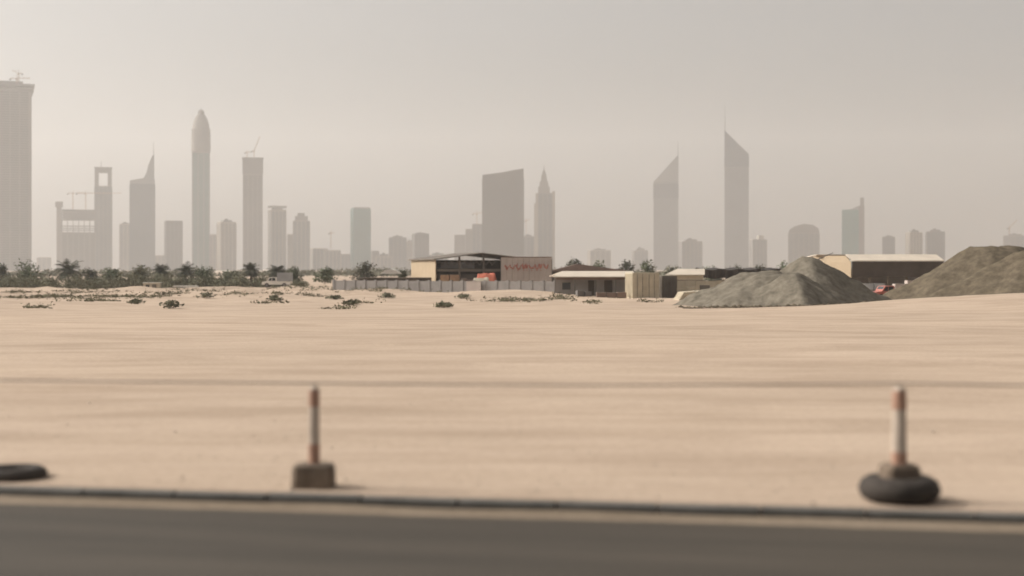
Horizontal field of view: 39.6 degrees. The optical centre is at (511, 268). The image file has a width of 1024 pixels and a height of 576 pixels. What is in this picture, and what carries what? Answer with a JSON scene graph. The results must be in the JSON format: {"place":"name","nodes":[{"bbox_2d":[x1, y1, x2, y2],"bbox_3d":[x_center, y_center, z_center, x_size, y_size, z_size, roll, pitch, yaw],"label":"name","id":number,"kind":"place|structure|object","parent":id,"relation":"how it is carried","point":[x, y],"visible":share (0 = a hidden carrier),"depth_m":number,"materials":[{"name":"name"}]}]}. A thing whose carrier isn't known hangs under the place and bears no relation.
{"place":"outdoors","nodes":[
{"label":"outdoors","id":0,"kind":"place"},
{"bbox_2d":[0,270,1023,521],"bbox_3d":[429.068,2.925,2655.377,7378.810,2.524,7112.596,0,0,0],"label":"ground","id":1,"kind":"structure","parent":0,"point":[108,354],"depth_m":23.38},
{"bbox_2d":[0,263,8,278],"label":"tree","id":2,"kind":"object","parent":1,"relation":"on","point":[3,268],"visible":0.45,"depth_m":261.47,"materials":[{"name":"green plant"}]},
{"bbox_2d":[0,81,34,270],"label":"unfinished tower","id":3,"kind":"structure","parent":1,"relation":"on","point":[15,171],"depth_m":2467.49,"materials":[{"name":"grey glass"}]},
{"bbox_2d":[0,463,47,482],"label":"old tyre","id":4,"kind":"object","parent":1,"relation":"on","point":[18,472],"visible":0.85,"depth_m":13.94,"materials":[{"name":"rubber"}]},
{"bbox_2d":[13,258,45,279],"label":"tree","id":5,"kind":"object","parent":1,"relation":"on","point":[28,268],"visible":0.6,"depth_m":253.98,"materials":[{"name":"green plant"}]},
{"bbox_2d":[37,257,50,269],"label":"block","id":6,"kind":"structure","parent":1,"relation":"on","point":[43,263],"depth_m":3288.46,"materials":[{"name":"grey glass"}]},
{"bbox_2d":[52,258,80,287],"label":"palm tree","id":7,"kind":"object","parent":1,"relation":"on","point":[69,266],"visible":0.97,"depth_m":249.07,"materials":[{"name":"green plant"}]},
{"bbox_2d":[55,201,95,270],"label":"unfinished block","id":8,"kind":"structure","parent":1,"relation":"on","point":[73,246],"depth_m":2885.54,"materials":[{"name":"grey concrete"}]},
{"bbox_2d":[67,191,96,208],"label":"tower crane","id":9,"kind":"object","parent":8,"relation":"on","point":[73,197],"visible":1,"depth_m":2900.62,"materials":[{"name":"paint"}]},
{"bbox_2d":[82,266,100,281],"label":"tree","id":10,"kind":"object","parent":1,"relation":"on","point":[90,273],"visible":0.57,"depth_m":257.42,"materials":[{"name":"green plant"}]},
{"bbox_2d":[94,167,111,270],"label":"portal tower","id":11,"kind":"structure","parent":1,"relation":"on","point":[103,207],"depth_m":2988.43,"materials":[{"name":"grey glass"}]},
{"bbox_2d":[100,267,120,279],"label":"tree","id":12,"kind":"object","parent":1,"relation":"on","point":[113,272],"visible":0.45,"depth_m":251.53,"materials":[{"name":"green plant"}]},
{"bbox_2d":[119,222,128,269],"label":"office tower","id":13,"kind":"structure","parent":1,"relation":"on","point":[124,246],"depth_m":3139.99,"materials":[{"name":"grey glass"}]},
{"bbox_2d":[127,298,144,303],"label":"desert shrub","id":14,"kind":"object","parent":1,"relation":"on","point":[135,301],"visible":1,"depth_m":132.29,"materials":[{"name":"green plant"}]},
{"bbox_2d":[131,264,149,279],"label":"tree","id":15,"kind":"object","parent":1,"relation":"on","point":[139,269],"visible":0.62,"depth_m":261.41,"materials":[{"name":"green plant"}]},
{"bbox_2d":[129,142,154,270],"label":"fin tower","id":16,"kind":"structure","parent":1,"relation":"on","point":[141,221],"depth_m":2980.64,"materials":[{"name":"grey glass"}]},
{"bbox_2d":[143,282,161,287],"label":"site cabin","id":17,"kind":"object","parent":1,"relation":"on","point":[153,284],"visible":0.7,"depth_m":231.04,"materials":[{"name":"metal"}]},
{"bbox_2d":[0,271,308,288],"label":"undergrowth","id":18,"kind":"object","parent":1,"relation":"on","point":[75,282],"visible":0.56,"depth_m":243.01,"materials":[{"name":"green plant"}]},
{"bbox_2d":[155,255,163,266],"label":"block","id":19,"kind":"structure","parent":1,"relation":"on","point":[159,259],"depth_m":3191.93,"materials":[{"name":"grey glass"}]},
{"bbox_2d":[149,263,170,276],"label":"palm tree","id":20,"kind":"object","parent":1,"relation":"on","point":[160,269],"visible":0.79,"depth_m":255.79,"materials":[{"name":"green plant"}]},
{"bbox_2d":[159,300,183,308],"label":"desert shrub","id":21,"kind":"object","parent":1,"relation":"on","point":[169,304],"visible":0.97,"depth_m":113.85,"materials":[{"name":"green plant"}]},
{"bbox_2d":[164,220,182,270],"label":"office tower","id":22,"kind":"structure","parent":1,"relation":"on","point":[173,245],"depth_m":2888.84,"materials":[{"name":"brown glass"}]},
{"bbox_2d":[174,261,199,280],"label":"palm tree","id":23,"kind":"object","parent":1,"relation":"on","point":[186,270],"visible":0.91,"depth_m":249.30,"materials":[{"name":"green plant"}]},
{"bbox_2d":[191,109,210,270],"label":"domed tower","id":24,"kind":"structure","parent":1,"relation":"on","point":[200,140],"depth_m":2886.44,"materials":[{"name":"grey glass"}]},
{"bbox_2d":[193,292,215,297],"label":"desert shrub","id":25,"kind":"object","parent":1,"relation":"on","point":[207,294],"visible":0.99,"depth_m":165.57,"materials":[{"name":"green plant"}]},
{"bbox_2d":[194,266,215,280],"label":"tree","id":26,"kind":"object","parent":1,"relation":"on","point":[207,272],"visible":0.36,"depth_m":257.69,"materials":[{"name":"green plant"}]},
{"bbox_2d":[210,234,216,269],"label":"block","id":27,"kind":"structure","parent":1,"relation":"on","point":[213,250],"depth_m":3144.80,"materials":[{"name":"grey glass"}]},
{"bbox_2d":[217,219,236,270],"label":"apartment tower","id":28,"kind":"structure","parent":1,"relation":"on","point":[226,244],"depth_m":2840.74,"materials":[{"name":"grey concrete"}]},
{"bbox_2d":[240,262,259,286],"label":"palm tree","id":29,"kind":"object","parent":1,"relation":"on","point":[253,272],"visible":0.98,"depth_m":249.60,"materials":[{"name":"green plant"}]},
{"bbox_2d":[242,157,263,270],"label":"unfinished tower","id":30,"kind":"structure","parent":1,"relation":"on","point":[252,170],"depth_m":2835.46,"materials":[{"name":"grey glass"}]},
{"bbox_2d":[266,265,286,277],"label":"palm tree","id":31,"kind":"object","parent":1,"relation":"on","point":[274,270],"visible":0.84,"depth_m":255.58,"materials":[{"name":"green plant"}]},
{"bbox_2d":[261,273,292,286],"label":"truck","id":32,"kind":"object","parent":1,"relation":"on","point":[283,279],"visible":0.87,"depth_m":225.05,"materials":[{"name":"white paint"}]},
{"bbox_2d":[268,206,286,269],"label":"apartment tower","id":33,"kind":"structure","parent":1,"relation":"on","point":[277,236],"depth_m":2890.34,"materials":[{"name":"grey concrete"}]},
{"bbox_2d":[287,265,303,280],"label":"tree","id":34,"kind":"object","parent":1,"relation":"on","point":[294,271],"visible":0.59,"depth_m":251.59,"materials":[{"name":"green plant"}]},
{"bbox_2d":[287,213,309,270],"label":"stepped tower","id":35,"kind":"structure","parent":1,"relation":"on","point":[298,247],"depth_m":2935.99,"materials":[{"name":"grey glass"}]},
{"bbox_2d":[291,384,335,489],"bbox_3d":[-1.881,1.595,13.523,0.416,1.020,0.354,0,0,0],"label":"marker post","id":36,"kind":"object","parent":1,"relation":"on","point":[313,473],"visible":0.98,"depth_m":13.41,"materials":[{"name":"white plastic"}]},
{"bbox_2d":[0,380,1023,385],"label":"wire rope","id":37,"kind":"object","parent":36,"relation":"attached to","point":[525,384],"visible":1,"depth_m":13.19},
{"bbox_2d":[310,248,327,270],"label":"block","id":38,"kind":"structure","parent":1,"relation":"on","point":[316,258],"depth_m":2987.35,"materials":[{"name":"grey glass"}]},
{"bbox_2d":[313,266,337,283],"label":"tree","id":39,"kind":"object","parent":1,"relation":"on","point":[327,275],"visible":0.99,"depth_m":249.37,"materials":[{"name":"green plant"}]},
{"bbox_2d":[0,283,663,308],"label":"scrub","id":40,"kind":"object","parent":1,"relation":"on","point":[162,292],"visible":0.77,"depth_m":161.05,"materials":[{"name":"green plant"}]},
{"bbox_2d":[323,250,340,270],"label":"block","id":41,"kind":"structure","parent":1,"relation":"on","point":[332,259],"depth_m":2839.39,"materials":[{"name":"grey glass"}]},
{"bbox_2d":[341,254,349,268],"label":"block","id":42,"kind":"structure","parent":1,"relation":"on","point":[345,260],"depth_m":3088.85,"materials":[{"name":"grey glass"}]},
{"bbox_2d":[342,299,358,304],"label":"desert shrub","id":43,"kind":"object","parent":1,"relation":"on","point":[351,302],"visible":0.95,"depth_m":127.73,"materials":[{"name":"green plant"}]},
{"bbox_2d":[350,207,370,270],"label":"glass tower","id":44,"kind":"structure","parent":1,"relation":"on","point":[360,235],"depth_m":2839.22,"materials":[{"name":"glass"}]},
{"bbox_2d":[349,260,377,279],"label":"tree","id":45,"kind":"object","parent":1,"relation":"on","point":[365,270],"visible":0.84,"depth_m":245.94,"materials":[{"name":"green plant"}]},
{"bbox_2d":[371,251,378,267],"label":"block","id":46,"kind":"structure","parent":1,"relation":"on","point":[374,254],"depth_m":2994.23,"materials":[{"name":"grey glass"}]},
{"bbox_2d":[376,253,391,269],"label":"block","id":47,"kind":"structure","parent":1,"relation":"on","point":[383,260],"depth_m":2788.44,"materials":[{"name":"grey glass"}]},
{"bbox_2d":[377,292,395,297],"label":"desert shrub","id":48,"kind":"object","parent":1,"relation":"on","point":[385,295],"visible":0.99,"depth_m":161.80,"materials":[{"name":"green plant"}]},
{"bbox_2d":[380,269,401,276],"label":"canvas shelter","id":49,"kind":"object","parent":1,"relation":"on","point":[390,271],"visible":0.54,"depth_m":220.00,"materials":[{"name":"fabric"}]},
{"bbox_2d":[358,277,430,280],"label":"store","id":50,"kind":"structure","parent":1,"relation":"on","point":[396,278],"depth_m":214.00,"materials":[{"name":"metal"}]},
{"bbox_2d":[389,235,406,270],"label":"office tower","id":51,"kind":"structure","parent":1,"relation":"on","point":[398,248],"depth_m":2986.00,"materials":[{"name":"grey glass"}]},
{"bbox_2d":[407,240,411,269],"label":"block","id":52,"kind":"structure","parent":1,"relation":"on","point":[409,249],"depth_m":3093.26,"materials":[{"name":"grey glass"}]},
{"bbox_2d":[412,232,428,258],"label":"office tower","id":53,"kind":"structure","parent":1,"relation":"on","point":[420,244],"depth_m":2889.32,"materials":[{"name":"grey glass"}]},
{"bbox_2d":[1,267,851,276],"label":"woods","id":54,"kind":"object","parent":1,"relation":"on","point":[348,272],"visible":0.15,"depth_m":690.34,"materials":[{"name":"green plant"}]},
{"bbox_2d":[332,280,553,292],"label":"block wall","id":55,"kind":"structure","parent":1,"relation":"on","point":[452,286],"depth_m":195.00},
{"bbox_2d":[466,281,480,290],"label":"wall gate","id":56,"kind":"structure","parent":55,"relation":"attached to","point":[473,285],"depth_m":192.47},
{"bbox_2d":[433,301,453,307],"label":"desert shrub","id":57,"kind":"object","parent":1,"relation":"on","point":[441,304],"visible":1,"depth_m":117.45,"materials":[{"name":"green plant"}]},
{"bbox_2d":[440,275,459,280],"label":"crate stack","id":58,"kind":"object","parent":1,"relation":"on","point":[449,277],"visible":0.16,"depth_m":207.58,"materials":[{"name":"brown wood"}]},
{"bbox_2d":[408,253,514,280],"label":"gabled shed","id":59,"kind":"structure","parent":1,"relation":"on","point":[433,268],"depth_m":216.86,"materials":[{"name":"metal"}]},
{"bbox_2d":[454,224,481,259],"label":"stepped block","id":60,"kind":"structure","parent":1,"relation":"on","point":[470,241],"depth_m":2884.97,"materials":[{"name":"concrete"}]},
{"bbox_2d":[477,273,495,280],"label":"tarpaulin","id":61,"kind":"object","parent":1,"relation":"on","point":[491,276],"visible":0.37,"depth_m":202.53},
{"bbox_2d":[482,168,523,259],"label":"slab tower","id":62,"kind":"structure","parent":1,"relation":"on","point":[502,213],"depth_m":2587.37,"materials":[{"name":"grey glass"}]},
{"bbox_2d":[0,376,1023,508],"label":"pebbles","id":63,"kind":"object","parent":1,"relation":"on","point":[346,479],"visible":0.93,"depth_m":14.15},
{"bbox_2d":[501,257,551,281],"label":"hoarding","id":64,"kind":"object","parent":1,"relation":"on","point":[520,268],"visible":0.94,"depth_m":198.81,"materials":[{"name":"metal"}]},
{"bbox_2d":[524,234,533,256],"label":"office tower","id":65,"kind":"structure","parent":1,"relation":"on","point":[528,245],"depth_m":2941.57,"materials":[{"name":"grey glass"}]},
{"bbox_2d":[534,169,554,269],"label":"spired tower","id":66,"kind":"structure","parent":1,"relation":"on","point":[544,225],"depth_m":2886.11,"materials":[{"name":"grey glass"}]},
{"bbox_2d":[566,258,583,265],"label":"tree","id":67,"kind":"object","parent":1,"relation":"on","point":[572,262],"visible":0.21,"depth_m":261.53,"materials":[{"name":"green plant"}]},
{"bbox_2d":[576,290,591,295],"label":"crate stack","id":68,"kind":"object","parent":1,"relation":"on","point":[580,293],"visible":1,"depth_m":160.58,"materials":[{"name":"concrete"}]},
{"bbox_2d":[552,264,625,281],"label":"red roofed shed","id":69,"kind":"structure","parent":1,"relation":"on","point":[577,267],"depth_m":231.60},
{"bbox_2d":[549,271,633,295],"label":"long shed","id":70,"kind":"structure","parent":1,"relation":"on","point":[572,282],"depth_m":168.00,"materials":[{"name":"metal"}]},
{"bbox_2d":[588,280,593,295],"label":"door","id":71,"kind":"structure","parent":70,"relation":"in","point":[590,282],"depth_m":167.96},
{"bbox_2d":[604,280,611,292],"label":"door","id":72,"kind":"structure","parent":70,"relation":"in","point":[607,283],"depth_m":167.96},
{"bbox_2d":[587,248,610,267],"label":"block","id":73,"kind":"structure","parent":1,"relation":"on","point":[599,254],"depth_m":3282.11,"materials":[{"name":"grey concrete"}]},
{"bbox_2d":[596,292,626,297],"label":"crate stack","id":74,"kind":"object","parent":1,"relation":"on","point":[613,295],"visible":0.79,"depth_m":159.54,"materials":[{"name":"beige"}]},
{"bbox_2d":[616,259,637,272],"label":"tree","id":75,"kind":"object","parent":1,"relation":"on","point":[626,266],"visible":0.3,"depth_m":261.53,"materials":[{"name":"green plant"}]},
{"bbox_2d":[632,247,647,269],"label":"block","id":76,"kind":"structure","parent":1,"relation":"on","point":[639,255],"depth_m":3387.39,"materials":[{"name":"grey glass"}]},
{"bbox_2d":[625,272,658,297],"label":"shipping container","id":77,"kind":"object","parent":1,"relation":"on","point":[642,285],"visible":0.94,"depth_m":157.97,"materials":[{"name":"metal"}]},
{"bbox_2d":[633,274,645,297],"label":"door","id":78,"kind":"structure","parent":77,"relation":"in","point":[634,275],"depth_m":157.90,"materials":[{"name":"beige paint"}]},
{"bbox_2d":[646,274,657,297],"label":"door","id":79,"kind":"structure","parent":77,"relation":"in","point":[649,277],"depth_m":157.98,"materials":[{"name":"beige paint"}]},
{"bbox_2d":[639,259,656,272],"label":"tree","id":80,"kind":"object","parent":1,"relation":"on","point":[646,268],"visible":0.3,"depth_m":254.79,"materials":[{"name":"green plant"}]},
{"bbox_2d":[659,276,676,297],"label":"shipping container","id":81,"kind":"object","parent":1,"relation":"on","point":[667,286],"visible":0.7,"depth_m":163.94,"materials":[{"name":"metal"}]},
{"bbox_2d":[662,277,668,297],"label":"door","id":82,"kind":"structure","parent":81,"relation":"in","point":[666,278],"depth_m":163.95,"materials":[{"name":"metal"}]},
{"bbox_2d":[670,277,675,297],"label":"door","id":83,"kind":"structure","parent":81,"relation":"in","point":[670,277],"depth_m":163.95,"materials":[{"name":"metal"}]},
{"bbox_2d":[661,264,680,275],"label":"tree","id":84,"kind":"object","parent":1,"relation":"on","point":[671,269],"visible":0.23,"depth_m":257.90,"materials":[{"name":"green plant"}]},
{"bbox_2d":[665,269,704,279],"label":"site office","id":85,"kind":"structure","parent":1,"relation":"on","point":[689,274],"depth_m":182.25,"materials":[{"name":"beige paint"}]},
{"bbox_2d":[673,290,698,299],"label":"slab stack","id":86,"kind":"object","parent":1,"relation":"on","point":[681,295],"visible":0.36,"depth_m":144.89,"materials":[{"name":"beige paint"}]},
{"bbox_2d":[677,287,694,292],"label":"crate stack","id":87,"kind":"object","parent":1,"relation":"on","point":[686,289],"visible":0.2,"depth_m":163.61,"materials":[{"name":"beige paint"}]},
{"bbox_2d":[678,238,702,268],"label":"office tower","id":88,"kind":"structure","parent":1,"relation":"on","point":[690,253],"depth_m":2986.14,"materials":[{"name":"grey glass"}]},
{"bbox_2d":[677,280,724,290],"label":"yard wall","id":89,"kind":"structure","parent":1,"relation":"on","point":[696,284],"depth_m":172.09,"materials":[{"name":"beige paint"}]},
{"bbox_2d":[695,268,782,279],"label":"shade net shelter","id":90,"kind":"object","parent":1,"relation":"on","point":[714,273],"visible":0.39,"depth_m":190.00,"materials":[{"name":"fabric"}]},
{"bbox_2d":[750,235,766,267],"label":"office tower","id":91,"kind":"structure","parent":1,"relation":"on","point":[758,250],"depth_m":3089.75,"materials":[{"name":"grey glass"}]},
{"bbox_2d":[673,256,891,306],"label":"gravel heap","id":92,"kind":"object","parent":1,"relation":"on","point":[804,280],"visible":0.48,"depth_m":122.67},
{"bbox_2d":[788,224,819,263],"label":"round top tower","id":93,"kind":"structure","parent":1,"relation":"on","point":[803,239],"depth_m":2932.49,"materials":[{"name":"grey glass"}]},
{"bbox_2d":[678,293,1004,308],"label":"stones","id":94,"kind":"object","parent":1,"relation":"on","point":[733,306],"visible":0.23,"depth_m":113.23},
{"bbox_2d":[842,197,863,267],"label":"glass tower","id":95,"kind":"structure","parent":1,"relation":"on","point":[852,230],"depth_m":2885.74,"materials":[{"name":"glass"}]},
{"bbox_2d":[806,254,944,290],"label":"shed","id":96,"kind":"structure","parent":1,"relation":"on","point":[888,273],"depth_m":184.85,"materials":[{"name":"metal"}]},
{"bbox_2d":[872,286,894,294],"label":"pickup truck","id":97,"kind":"object","parent":1,"relation":"on","point":[880,290],"visible":0.13,"depth_m":149.06,"materials":[{"name":"red paint"}]},
{"bbox_2d":[882,235,894,261],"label":"office tower","id":98,"kind":"structure","parent":1,"relation":"on","point":[888,244],"depth_m":2991.02,"materials":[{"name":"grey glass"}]},
{"bbox_2d":[858,384,940,504],"bbox_3d":[3.462,1.548,12.716,0.720,1.054,0.732,0,0,-11],"label":"marker post","id":99,"kind":"object","parent":1,"relation":"on","point":[898,479],"visible":1,"depth_m":12.58,"materials":[{"name":"white plastic"}]},
{"bbox_2d":[905,229,922,261],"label":"apartment tower","id":100,"kind":"structure","parent":1,"relation":"on","point":[913,241],"depth_m":2890.82,"materials":[{"name":"brown glass"}]},
{"bbox_2d":[925,228,944,261],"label":"apartment tower","id":101,"kind":"structure","parent":1,"relation":"on","point":[934,241],"depth_m":2986.27,"materials":[{"name":"grey glass"}]},
{"bbox_2d":[883,245,1023,299],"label":"gravel heap","id":102,"kind":"object","parent":1,"relation":"on","point":[981,270],"visible":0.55,"depth_m":131.22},
{"bbox_2d":[1003,233,1023,246],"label":"block","id":103,"kind":"structure","parent":1,"relation":"on","point":[1013,239],"depth_m":3083.89,"materials":[{"name":"grey concrete"}]},
{"bbox_2d":[0,504,1023,575],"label":"road","id":104,"kind":"structure","parent":0,"point":[50,540],"depth_m":11.23,"materials":[{"name":"asphalt"}]},
{"bbox_2d":[0,485,1023,523],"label":"kerb","id":105,"kind":"structure","parent":104,"relation":"on","point":[709,509],"depth_m":12.75,"materials":[{"name":"concrete"}]},
{"bbox_2d":[0,495,1023,532],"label":"gutter sand","id":106,"kind":"structure","parent":104,"relation":"on","point":[573,515],"depth_m":12.63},
{"bbox_2d":[0,0,1023,269],"label":"sky","id":107,"kind":"structure","parent":0,"point":[400,110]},
{"bbox_2d":[653,155,678,269],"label":"slant top tower","id":108,"kind":"structure","parent":0,"point":[665,206],"depth_m":3286.12,"materials":[{"name":"grey glass"}]},
{"bbox_2d":[724,130,748,268],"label":"slant top tower","id":109,"kind":"structure","parent":0,"point":[736,198],"depth_m":3187.43,"materials":[{"name":"grey glass"}]},
{"bbox_2d":[864,283,884,290],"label":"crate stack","id":110,"kind":"object","parent":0,"point":[872,287],"visible":0.28,"depth_m":177.58,"materials":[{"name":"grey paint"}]},
{"bbox_2d":[892,280,912,287],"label":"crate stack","id":111,"kind":"object","parent":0,"point":[905,282],"visible":0.08,"depth_m":177.56,"materials":[{"name":"white"}]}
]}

